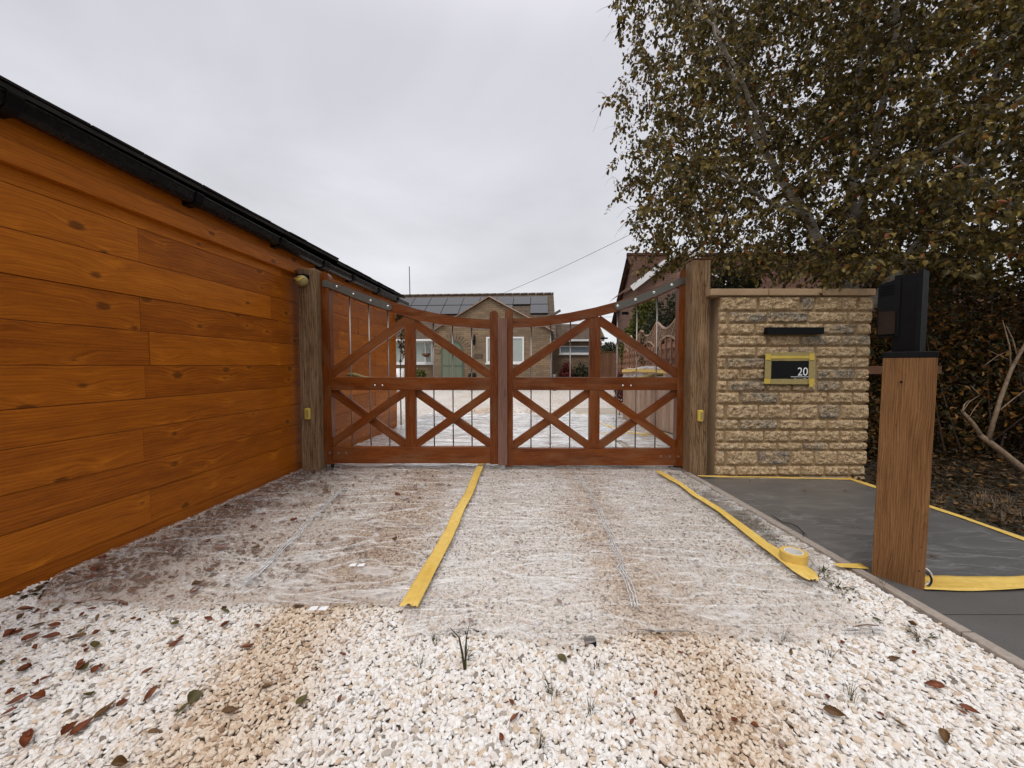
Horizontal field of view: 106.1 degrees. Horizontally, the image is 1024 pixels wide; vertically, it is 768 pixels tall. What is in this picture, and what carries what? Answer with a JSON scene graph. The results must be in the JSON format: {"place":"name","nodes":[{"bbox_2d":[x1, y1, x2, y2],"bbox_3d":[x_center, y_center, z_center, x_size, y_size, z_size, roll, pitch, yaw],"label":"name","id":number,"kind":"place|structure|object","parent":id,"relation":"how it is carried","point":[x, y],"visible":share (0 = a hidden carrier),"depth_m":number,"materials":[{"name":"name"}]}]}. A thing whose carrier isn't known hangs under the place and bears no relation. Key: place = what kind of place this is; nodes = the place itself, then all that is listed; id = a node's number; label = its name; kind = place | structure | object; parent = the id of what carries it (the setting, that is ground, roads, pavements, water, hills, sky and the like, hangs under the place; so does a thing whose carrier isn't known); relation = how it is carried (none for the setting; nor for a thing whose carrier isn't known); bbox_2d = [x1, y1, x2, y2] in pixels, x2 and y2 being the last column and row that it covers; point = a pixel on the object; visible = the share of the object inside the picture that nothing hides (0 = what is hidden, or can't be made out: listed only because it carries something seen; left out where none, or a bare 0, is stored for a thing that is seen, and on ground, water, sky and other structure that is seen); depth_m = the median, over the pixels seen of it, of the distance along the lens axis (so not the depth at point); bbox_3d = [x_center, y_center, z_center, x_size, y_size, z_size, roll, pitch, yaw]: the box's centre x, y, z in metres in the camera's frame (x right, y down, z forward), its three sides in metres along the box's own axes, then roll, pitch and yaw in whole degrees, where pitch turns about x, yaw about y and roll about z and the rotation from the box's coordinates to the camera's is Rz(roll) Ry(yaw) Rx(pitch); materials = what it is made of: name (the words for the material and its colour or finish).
{"place":"outdoors","nodes":[
{"label":"outdoors","id":0,"kind":"place"},
{"bbox_2d":[0,560,1023,767],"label":"gravel","id":1,"kind":"structure","parent":0,"point":[46,721],"depth_m":1.31,"materials":[{"name":"gravel"}]},
{"bbox_2d":[2,628,16,636],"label":"fallen leaf","id":2,"kind":"object","parent":1,"relation":"on","point":[7,632],"visible":1,"depth_m":1.48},
{"bbox_2d":[6,691,34,704],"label":"fallen leaf","id":3,"kind":"object","parent":1,"relation":"on","point":[18,697],"visible":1,"depth_m":1.20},
{"bbox_2d":[17,606,34,609],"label":"fallen leaf","id":4,"kind":"object","parent":1,"relation":"on","point":[24,608],"visible":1,"depth_m":1.63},
{"bbox_2d":[19,729,33,747],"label":"fallen leaf","id":5,"kind":"object","parent":1,"relation":"on","point":[25,739],"visible":1,"depth_m":1.06,"materials":[{"name":"plant"}]},
{"bbox_2d":[17,663,36,670],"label":"fallen leaf","id":6,"kind":"object","parent":1,"relation":"on","point":[24,667],"visible":1,"depth_m":1.31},
{"bbox_2d":[16,631,40,644],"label":"fallen leaf","id":7,"kind":"object","parent":1,"relation":"on","point":[28,636],"visible":1,"depth_m":1.46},
{"bbox_2d":[29,689,50,698],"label":"fallen leaf","id":8,"kind":"object","parent":1,"relation":"on","point":[40,693],"visible":1,"depth_m":1.20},
{"bbox_2d":[41,632,63,637],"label":"fallen leaf","id":9,"kind":"object","parent":1,"relation":"on","point":[53,634],"visible":1,"depth_m":1.47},
{"bbox_2d":[54,721,76,743],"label":"fallen leaf","id":10,"kind":"object","parent":1,"relation":"on","point":[66,728],"visible":1,"depth_m":1.09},
{"bbox_2d":[63,716,93,742],"bbox_3d":[-1.227,0.976,1.093,0.030,0.011,0.080,1,-1,-2],"label":"fallen leaf","id":11,"kind":"object","parent":1,"relation":"on","point":[78,727],"visible":1,"depth_m":1.10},
{"bbox_2d":[66,633,91,638],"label":"fallen leaf","id":12,"kind":"object","parent":1,"relation":"on","point":[77,635],"visible":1,"depth_m":1.47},
{"bbox_2d":[76,661,88,669],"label":"fallen leaf","id":13,"kind":"object","parent":1,"relation":"on","point":[85,665],"visible":1,"depth_m":1.32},
{"bbox_2d":[90,640,99,650],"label":"fallen leaf","id":14,"kind":"object","parent":1,"relation":"on","point":[94,643],"visible":1,"depth_m":1.43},
{"bbox_2d":[90,664,100,672],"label":"fallen leaf","id":15,"kind":"object","parent":1,"relation":"on","point":[94,668],"visible":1,"depth_m":1.31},
{"bbox_2d":[90,699,115,723],"bbox_3d":[-1.220,0.975,1.148,0.030,0.009,0.083,-17,2,-4],"label":"fallen leaf","id":16,"kind":"object","parent":1,"relation":"on","point":[101,711],"visible":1,"depth_m":1.15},
{"bbox_2d":[103,755,127,766],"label":"fallen leaf","id":17,"kind":"object","parent":1,"relation":"on","point":[119,760],"visible":1,"depth_m":1.00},
{"bbox_2d":[113,699,128,709],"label":"fallen leaf","id":18,"kind":"object","parent":1,"relation":"on","point":[120,702],"visible":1,"depth_m":1.18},
{"bbox_2d":[134,576,155,581],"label":"fallen leaf","id":19,"kind":"object","parent":1,"relation":"on","point":[144,578],"visible":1,"depth_m":1.86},
{"bbox_2d":[143,684,160,701],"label":"fallen leaf","id":20,"kind":"object","parent":1,"relation":"on","point":[150,692],"visible":1,"depth_m":1.21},
{"bbox_2d":[147,728,160,732],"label":"fallen leaf","id":21,"kind":"object","parent":1,"relation":"on","point":[154,730],"visible":1,"depth_m":1.09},
{"bbox_2d":[187,685,201,703],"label":"fallen leaf","id":22,"kind":"object","parent":1,"relation":"on","point":[193,696],"visible":1,"depth_m":1.20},
{"bbox_2d":[187,584,201,597],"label":"fallen leaf","id":23,"kind":"object","parent":1,"relation":"on","point":[194,589],"visible":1,"depth_m":1.77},
{"bbox_2d":[216,705,237,713],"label":"fallen leaf","id":24,"kind":"object","parent":1,"relation":"on","point":[229,709],"visible":1,"depth_m":1.15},
{"bbox_2d":[292,694,307,708],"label":"fallen leaf","id":25,"kind":"object","parent":1,"relation":"on","point":[302,698],"visible":1,"depth_m":1.19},
{"bbox_2d":[308,606,328,609],"bbox_3d":[-0.803,0.930,1.598,0.078,0.004,0.024,0,3,0],"label":"paper tag","id":26,"kind":"object","parent":1,"relation":"on","point":[316,607],"visible":1,"depth_m":1.60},
{"bbox_2d":[450,623,478,669],"bbox_3d":[-0.159,0.898,1.351,0.077,0.180,0.119,2,3,37],"label":"grass tuft","id":27,"kind":"object","parent":1,"relation":"on","point":[464,655],"visible":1,"depth_m":1.32,"materials":[{"name":"plant"}]},
{"bbox_2d":[532,730,553,751],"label":"grass tuft","id":28,"kind":"object","parent":1,"relation":"on","point":[540,743],"visible":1,"depth_m":1.06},
{"bbox_2d":[535,661,577,700],"bbox_3d":[0.136,0.946,1.221,0.141,0.089,0.123,0,3,0],"label":"grass tuft","id":29,"kind":"object","parent":1,"relation":"on","point":[551,690],"visible":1,"depth_m":1.22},
{"bbox_2d":[556,653,566,661],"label":"fallen leaf","id":30,"kind":"object","parent":1,"relation":"on","point":[561,656],"visible":1,"depth_m":1.36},
{"bbox_2d":[575,699,599,715],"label":"grass tuft","id":31,"kind":"object","parent":1,"relation":"on","point":[590,708],"visible":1,"depth_m":1.16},
{"bbox_2d":[583,636,596,646],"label":"plastic block","id":32,"kind":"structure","parent":1,"relation":"on","point":[591,639],"depth_m":1.45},
{"bbox_2d":[816,705,845,715],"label":"fallen leaf","id":33,"kind":"object","parent":1,"relation":"on","point":[832,710],"visible":1,"depth_m":1.15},
{"bbox_2d":[840,678,879,702],"bbox_3d":[1.073,0.951,1.212,0.132,0.079,0.088,0,3,0],"label":"grass tuft","id":34,"kind":"object","parent":1,"relation":"on","point":[852,694],"visible":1,"depth_m":1.21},
{"bbox_2d":[884,655,900,661],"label":"fallen leaf","id":35,"kind":"object","parent":1,"relation":"on","point":[893,658],"visible":1,"depth_m":1.36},
{"bbox_2d":[924,680,946,687],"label":"fallen leaf","id":36,"kind":"object","parent":1,"relation":"on","point":[935,683],"visible":1,"depth_m":1.25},
{"bbox_2d":[938,726,949,742],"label":"fallen leaf","id":37,"kind":"object","parent":1,"relation":"on","point":[944,734],"visible":1,"depth_m":1.07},
{"bbox_2d":[954,703,980,713],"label":"fallen leaf","id":38,"kind":"object","parent":1,"relation":"on","point":[968,707],"visible":1,"depth_m":1.16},
{"bbox_2d":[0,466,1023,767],"bbox_3d":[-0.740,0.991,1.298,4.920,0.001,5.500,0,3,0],"label":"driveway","id":39,"kind":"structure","parent":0,"point":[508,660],"depth_m":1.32,"materials":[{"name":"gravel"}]},
{"bbox_2d":[297,268,326,472],"bbox_3d":[-1.970,-0.070,3.806,0.180,2.085,0.150,0,3,0],"label":"gate post","id":40,"kind":"object","parent":39,"relation":"on","point":[310,354],"visible":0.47,"depth_m":3.74,"materials":[{"name":"brown wood"}]},
{"bbox_2d":[294,274,308,285],"bbox_3d":[-1.987,-0.984,3.631,0.112,0.117,0.134,0,3,0],"label":"lamp","id":41,"kind":"object","parent":40,"relation":"attached to","point":[301,279],"visible":1,"depth_m":3.61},
{"bbox_2d":[304,408,310,418],"bbox_3d":[-1.981,0.288,3.731,0.052,0.110,0.036,0,3,0],"label":"gate sensor","id":42,"kind":"object","parent":40,"relation":"attached to","point":[307,411],"visible":1,"depth_m":3.72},
{"bbox_2d":[320,272,498,463],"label":"driveway gate","id":43,"kind":"structure","parent":40,"relation":"attached to","point":[410,385],"depth_m":3.83,"materials":[{"name":"brown wood"}]},
{"bbox_2d":[88,463,833,564],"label":"gravel","id":44,"kind":"structure","parent":39,"relation":"on","point":[534,510],"depth_m":2.59,"materials":[{"name":"gravel"}]},
{"bbox_2d":[156,538,174,541],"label":"fallen leaf","id":45,"kind":"object","parent":44,"relation":"on","point":[167,540],"visible":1,"depth_m":2.27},
{"bbox_2d":[11,468,426,599],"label":"leaf mulch","id":46,"kind":"object","parent":44,"relation":"on","point":[123,557],"visible":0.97,"depth_m":2.07,"materials":[{"name":"brown plant"}]},
{"bbox_2d":[88,467,421,602],"bbox_3d":[-1.268,0.888,2.796,1.946,0.013,2.357,0,3,0],"label":"plastic film","id":47,"kind":"object","parent":44,"relation":"on","point":[293,581],"visible":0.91,"depth_m":1.75,"materials":[{"name":"white"}]},
{"bbox_2d":[240,486,344,583],"bbox_3d":[-1.322,0.895,2.523,0.060,0.011,1.458,0,3,-6],"label":"film fold","id":48,"kind":"object","parent":47,"relation":"on","point":[313,515],"visible":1,"depth_m":2.22,"materials":[{"name":"white"}]},
{"bbox_2d":[325,464,339,469],"bbox_3d":[-1.820,0.846,3.904,0.110,0.085,0.120,0,3,0],"label":"ground hinge","id":49,"kind":"object","parent":44,"relation":"on","point":[332,467],"visible":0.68,"depth_m":3.89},
{"bbox_2d":[43,471,939,646],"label":"flattened weeds","id":50,"kind":"object","parent":44,"relation":"on","point":[734,514],"visible":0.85,"depth_m":2.48,"materials":[{"name":"brown plant"}]},
{"bbox_2d":[444,470,886,632],"bbox_3d":[0.619,0.891,2.683,2.143,0.014,2.583,0,3,0],"label":"plastic film","id":51,"kind":"object","parent":44,"relation":"on","point":[852,628],"visible":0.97,"depth_m":1.49,"materials":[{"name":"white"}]},
{"bbox_2d":[399,463,484,606],"bbox_3d":[-0.351,0.856,3.173,0.101,0.013,3.144,0,3,3],"label":"masking tape","id":52,"kind":"object","parent":51,"relation":"on","point":[416,591],"visible":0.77,"depth_m":2.09,"materials":[{"name":"paper"}]},
{"bbox_2d":[572,467,638,606],"bbox_3d":[0.593,0.885,2.756,0.092,0.010,2.278,0,3,2],"label":"film fold","id":53,"kind":"object","parent":51,"relation":"on","point":[595,502],"visible":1,"depth_m":2.12,"materials":[{"name":"white"}]},
{"bbox_2d":[656,470,818,579],"bbox_3d":[1.429,0.876,2.755,0.109,0.012,1.904,0,3,0],"label":"masking tape","id":54,"kind":"object","parent":51,"relation":"on","point":[806,572],"visible":0.96,"depth_m":2.27,"materials":[{"name":"paper"}]},
{"bbox_2d":[779,546,808,565],"bbox_3d":[1.464,0.893,2.001,0.122,0.050,0.122,0,3,0],"label":"tape roll","id":55,"kind":"object","parent":51,"relation":"on","point":[794,555],"visible":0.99,"depth_m":1.98,"materials":[{"name":"plastic"}]},
{"bbox_2d":[668,466,682,470],"bbox_3d":[1.660,0.846,3.904,0.110,0.085,0.120,0,3,0],"label":"ground hinge","id":56,"kind":"object","parent":44,"relation":"on","point":[673,468],"visible":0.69,"depth_m":3.87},
{"bbox_2d":[0,0,1023,344],"label":"sky","id":57,"kind":"structure","parent":0,"point":[458,143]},
{"bbox_2d":[360,390,673,465],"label":"gravel courtyard","id":58,"kind":"structure","parent":0,"point":[541,398],"depth_m":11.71,"materials":[{"name":"gravel"}]},
{"bbox_2d":[396,368,403,391],"bbox_3d":[-4.659,-0.164,15.810,0.464,0.950,0.464,0,3,0],"label":"plant pot","id":59,"kind":"object","parent":58,"relation":"on","point":[398,372],"visible":0.26,"depth_m":15.60,"materials":[{"name":"white paint"}]},
{"bbox_2d":[396,314,404,426],"bbox_3d":[-1.851,-0.250,6.588,0.384,1.984,0.279,0,3,0],"label":"climbing plant","id":60,"kind":"object","parent":58,"relation":"on","point":[399,317],"visible":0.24,"depth_m":6.54,"materials":[{"name":"green plant"}]},
{"bbox_2d":[417,369,425,376],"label":"shrub","id":61,"kind":"object","parent":58,"relation":"on","point":[421,373],"visible":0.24,"depth_m":17.18,"materials":[{"name":"green plant"}]},
{"bbox_2d":[334,413,625,466],"bbox_3d":[-0.293,0.726,6.045,3.586,0.029,4.390,0,3,0],"label":"plastic film","id":62,"kind":"object","parent":58,"relation":"on","point":[536,442],"visible":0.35,"depth_m":5.82,"materials":[{"name":"white"}]},
{"bbox_2d":[558,360,575,376],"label":"red shrub","id":63,"kind":"object","parent":58,"relation":"on","point":[565,370],"visible":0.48,"depth_m":17.77,"materials":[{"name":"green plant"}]},
{"bbox_2d":[572,362,588,376],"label":"green shrub","id":64,"kind":"object","parent":58,"relation":"on","point":[579,370],"visible":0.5,"depth_m":17.68,"materials":[{"name":"green plant"}]},
{"bbox_2d":[600,351,615,376],"bbox_3d":[5.025,-0.742,19.286,1.850,1.780,0.080,0,3,0],"label":"board fence","id":65,"kind":"object","parent":58,"relation":"on","point":[607,364],"visible":0.32,"depth_m":19.27,"materials":[{"name":"wood"}]},
{"bbox_2d":[572,408,672,446],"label":"patio paving","id":66,"kind":"structure","parent":0,"point":[602,410],"depth_m":6.20,"materials":[{"name":"stone"}]},
{"bbox_2d":[583,413,668,446],"bbox_3d":[1.875,0.719,6.388,0.750,0.025,3.805,0,3,0],"label":"plastic film","id":67,"kind":"object","parent":66,"relation":"on","point":[603,416],"visible":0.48,"depth_m":5.91,"materials":[{"name":"white"}]},
{"bbox_2d":[622,366,673,433],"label":"bin store","id":68,"kind":"structure","parent":66,"relation":"on","point":[664,413],"depth_m":6.45,"materials":[{"name":"white"}]},
{"bbox_2d":[682,407,1023,535],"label":"soil bed","id":69,"kind":"object","parent":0,"point":[952,492],"depth_m":3.40,"materials":[{"name":"soil"}]},
{"bbox_2d":[614,372,622,414],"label":"red flowering plant","id":70,"kind":"object","parent":69,"relation":"on","point":[619,398],"visible":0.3,"depth_m":7.87,"materials":[{"name":"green plant"}]},
{"bbox_2d":[616,342,621,395],"bbox_3d":[3.975,-0.581,14.305,0.090,2.025,1.800,0,3,9],"label":"fence panel","id":71,"kind":"object","parent":69,"relation":"on","point":[619,366],"visible":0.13,"depth_m":13.93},
{"bbox_2d":[622,343,630,369],"bbox_3d":[3.708,-0.498,12.526,0.090,2.025,1.800,0,3,9],"label":"fence panel","id":72,"kind":"object","parent":69,"relation":"on","point":[626,364],"visible":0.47,"depth_m":12.24,"materials":[{"name":"wood"}]},
{"bbox_2d":[630,330,641,368],"bbox_3d":[3.441,-0.415,10.748,0.090,2.025,1.800,0,3,9],"label":"fence panel","id":73,"kind":"object","parent":69,"relation":"on","point":[633,359],"visible":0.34,"depth_m":10.75,"materials":[{"name":"wood"}]},
{"bbox_2d":[618,299,658,363],"bbox_3d":[4.350,-1.318,13.158,1.587,3.508,0.886,0,3,0],"label":"climbing shrub","id":74,"kind":"object","parent":69,"relation":"on","point":[644,308],"visible":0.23,"depth_m":12.97,"materials":[{"name":"green plant"}]},
{"bbox_2d":[641,322,659,368],"bbox_3d":[3.174,-0.332,8.970,0.090,2.025,1.800,0,3,9],"label":"fence panel","id":75,"kind":"object","parent":69,"relation":"on","point":[648,343],"visible":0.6,"depth_m":8.61,"materials":[{"name":"wood"}]},
{"bbox_2d":[638,292,675,368],"bbox_3d":[4.279,-0.809,9.212,2.402,2.977,1.793,2,3,38],"label":"conifer","id":76,"kind":"object","parent":69,"relation":"on","point":[666,319],"visible":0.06,"depth_m":9.20,"materials":[{"name":"green plant"}]},
{"bbox_2d":[657,319,674,365],"bbox_3d":[2.907,-0.249,7.192,0.090,2.025,1.800,0,3,9],"label":"fence panel","id":77,"kind":"object","parent":69,"relation":"on","point":[666,351],"visible":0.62,"depth_m":7.20,"materials":[{"name":"wood"}]},
{"bbox_2d":[710,262,765,288],"bbox_3d":[3.530,-0.571,5.976,1.859,2.786,2.053,0,3,0],"label":"laurel bush","id":78,"kind":"object","parent":69,"relation":"on","point":[736,284],"visible":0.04,"depth_m":5.54,"materials":[{"name":"green plant"}]},
{"bbox_2d":[705,289,875,478],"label":"stone wall","id":79,"kind":"structure","parent":69,"relation":"on","point":[757,426],"depth_m":3.59,"materials":[{"name":"stone"}]},
{"bbox_2d":[764,352,815,386],"bbox_3d":[2.559,-0.133,3.553,0.471,0.322,0.024,0,3,0],"label":"number sign","id":80,"kind":"object","parent":79,"relation":"attached to","point":[789,368],"visible":1,"depth_m":3.55,"materials":[{"name":"black plastic"}]},
{"bbox_2d":[764,327,823,333],"bbox_3d":[2.586,-0.488,3.534,0.516,0.062,0.055,0,3,0],"label":"letterbox slot","id":81,"kind":"object","parent":79,"relation":"attached to","point":[793,330],"visible":1,"depth_m":3.51,"materials":[{"name":"metal"}]},
{"bbox_2d":[592,0,1023,311],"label":"birch tree","id":82,"kind":"object","parent":69,"relation":"on","point":[922,126],"visible":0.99,"depth_m":3.84,"materials":[{"name":"green plant"}]},
{"bbox_2d":[703,479,1023,659],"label":"paving slabs","id":83,"kind":"structure","parent":69,"relation":"on","point":[832,515],"depth_m":2.28,"materials":[{"name":"grey stone"}]},
{"bbox_2d":[871,351,938,589],"bbox_3d":[1.920,0.444,1.885,0.195,1.200,0.188,-2,4,-42],"label":"bollard post","id":84,"kind":"object","parent":83,"relation":"on","point":[905,441],"visible":0.82,"depth_m":1.82,"materials":[{"name":"wood"}]},
{"bbox_2d":[876,269,928,351],"bbox_3d":[1.891,-0.345,1.869,0.110,0.379,0.154,-2,3,-31],"label":"gate intercom","id":85,"kind":"object","parent":84,"relation":"on","point":[902,309],"visible":0.94,"depth_m":1.83,"materials":[{"name":"black plastic"}]},
{"bbox_2d":[918,570,932,586],"bbox_3d":[1.927,0.912,1.795,0.068,0.093,0.008,0,3,0],"label":"cable","id":86,"kind":"object","parent":84,"relation":"attached to","point":[931,582],"visible":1,"depth_m":1.79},
{"bbox_2d":[844,477,1023,539],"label":"masking tape","id":87,"kind":"object","parent":83,"relation":"on","point":[967,518],"visible":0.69,"depth_m":2.60,"materials":[{"name":"paper"}]},
{"bbox_2d":[924,575,1023,590],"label":"masking tape","id":88,"kind":"object","parent":83,"relation":"on","point":[965,583],"visible":0.87,"depth_m":1.83,"materials":[{"name":"paper"}]},
{"bbox_3d":[2.414,0.906,2.720,1.353,0.003,1.750,0,3,0],"label":"plastic film","id":89,"kind":"object","parent":83,"relation":"on","visible":0},
{"bbox_2d":[697,475,849,479],"bbox_3d":[2.425,0.866,3.573,1.355,0.008,0.050,0,3,4],"label":"masking tape","id":90,"kind":"object","parent":89,"relation":"on","point":[773,477],"visible":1,"depth_m":3.57,"materials":[{"name":"paper"}]},
{"bbox_2d":[867,366,941,373],"bbox_3d":[3.942,0.353,4.218,1.283,1.200,0.109,0,3,4],"label":"rail fence","id":91,"kind":"object","parent":69,"relation":"on","point":[874,369],"visible":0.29,"depth_m":4.14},
{"bbox_2d":[795,241,1023,462],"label":"beech hedge","id":92,"kind":"object","parent":69,"relation":"on","point":[976,329],"visible":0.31,"depth_m":4.34,"materials":[{"name":"brown plant"}]},
{"bbox_2d":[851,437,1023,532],"bbox_3d":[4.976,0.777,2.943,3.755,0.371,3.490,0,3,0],"label":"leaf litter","id":93,"kind":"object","parent":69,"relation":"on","point":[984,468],"visible":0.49,"depth_m":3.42,"materials":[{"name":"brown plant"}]},
{"bbox_2d":[961,320,1023,473],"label":"dead branch","id":94,"kind":"object","parent":93,"relation":"on","point":[1007,456],"visible":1,"depth_m":3.10,"materials":[{"name":"wood"}]},
{"bbox_2d":[932,486,1023,524],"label":"dry grass","id":95,"kind":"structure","parent":69,"relation":"on","point":[995,505],"depth_m":2.85,"materials":[{"name":"plant"}]},
{"label":"ground","id":96,"kind":"structure","parent":0,"visible":0},
{"bbox_2d":[0,75,408,598],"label":"timber garage","id":97,"kind":"structure","parent":96,"relation":"on","point":[149,358],"depth_m":2.24,"materials":[{"name":"wood"}]},
{"bbox_2d":[395,292,607,376],"bbox_3d":[-1.276,-2.455,21.255,12.426,5.219,8.990,0,3,4],"label":"bungalow","id":98,"kind":"object","parent":96,"relation":"on","point":[484,305],"visible":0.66,"depth_m":17.99,"materials":[{"name":"brick"}]},
{"bbox_2d":[396,341,432,364],"bbox_3d":[-4.668,-1.453,18.097,1.992,1.098,0.110,0,3,4],"label":"window","id":99,"kind":"structure","parent":98,"relation":"in","point":[420,360],"depth_m":18.08,"materials":[{"name":"white paint"}]},
{"bbox_2d":[443,343,461,376],"bbox_3d":[-2.643,-0.765,17.071,0.855,2.093,0.021,0,3,4],"label":"door","id":100,"kind":"structure","parent":98,"relation":"in","point":[447,356],"depth_m":17.06,"materials":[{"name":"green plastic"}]},
{"bbox_2d":[485,337,523,363],"bbox_3d":[-0.307,-1.463,16.875,1.743,1.203,0.110,0,3,4],"label":"window","id":101,"kind":"structure","parent":98,"relation":"in","point":[518,342],"depth_m":16.86,"materials":[{"name":"white paint"}]},
{"bbox_2d":[559,346,588,354],"bbox_3d":[3.232,-1.728,19.817,1.641,0.463,0.110,0,3,4],"label":"window","id":102,"kind":"structure","parent":98,"relation":"in","point":[563,350],"depth_m":19.82,"materials":[{"name":"white paint"}]},
{"bbox_2d":[502,216,664,293],"bbox_3d":[3.238,-5.837,17.245,10.344,2.298,0.017,2,4,43],"label":"overhead wire","id":103,"kind":"object","parent":98,"relation":"attached to","point":[570,263],"visible":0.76,"depth_m":17.86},
{"bbox_2d":[601,341,615,352],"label":"distant tree","id":104,"kind":"object","parent":96,"relation":"on","point":[608,346],"visible":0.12,"depth_m":50.76,"materials":[{"name":"green plant"}]},
{"bbox_2d":[683,258,711,477],"bbox_3d":[1.785,-0.105,3.740,0.186,2.161,0.171,0,3,0],"label":"gate post","id":105,"kind":"object","parent":96,"relation":"on","point":[697,323],"visible":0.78,"depth_m":3.67,"materials":[{"name":"brown wood"}]},
{"bbox_2d":[498,270,685,465],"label":"driveway gate","id":106,"kind":"structure","parent":105,"relation":"attached to","point":[594,449],"depth_m":3.83,"materials":[{"name":"brown wood"}]},
{"bbox_2d":[697,410,703,421],"bbox_3d":[1.791,0.302,3.661,0.052,0.110,0.036,0,3,0],"label":"gate sensor","id":107,"kind":"object","parent":105,"relation":"attached to","point":[700,415],"visible":1,"depth_m":3.65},
{"bbox_2d":[611,246,1023,392],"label":"brick house","id":108,"kind":"structure","parent":96,"relation":"on","point":[628,288],"depth_m":16.05,"materials":[{"name":"brick"}]},
{"bbox_2d":[684,472,1023,673],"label":"kerb edging","id":109,"kind":"object","parent":96,"relation":"on","point":[986,645],"visible":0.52,"depth_m":1.74,"materials":[{"name":"concrete"}]},
{"bbox_2d":[834,563,868,568],"bbox_3d":[1.730,0.928,1.968,0.142,0.006,0.050,0,3,4],"label":"masking tape","id":110,"kind":"object","parent":109,"relation":"on","point":[854,565],"visible":1,"depth_m":1.97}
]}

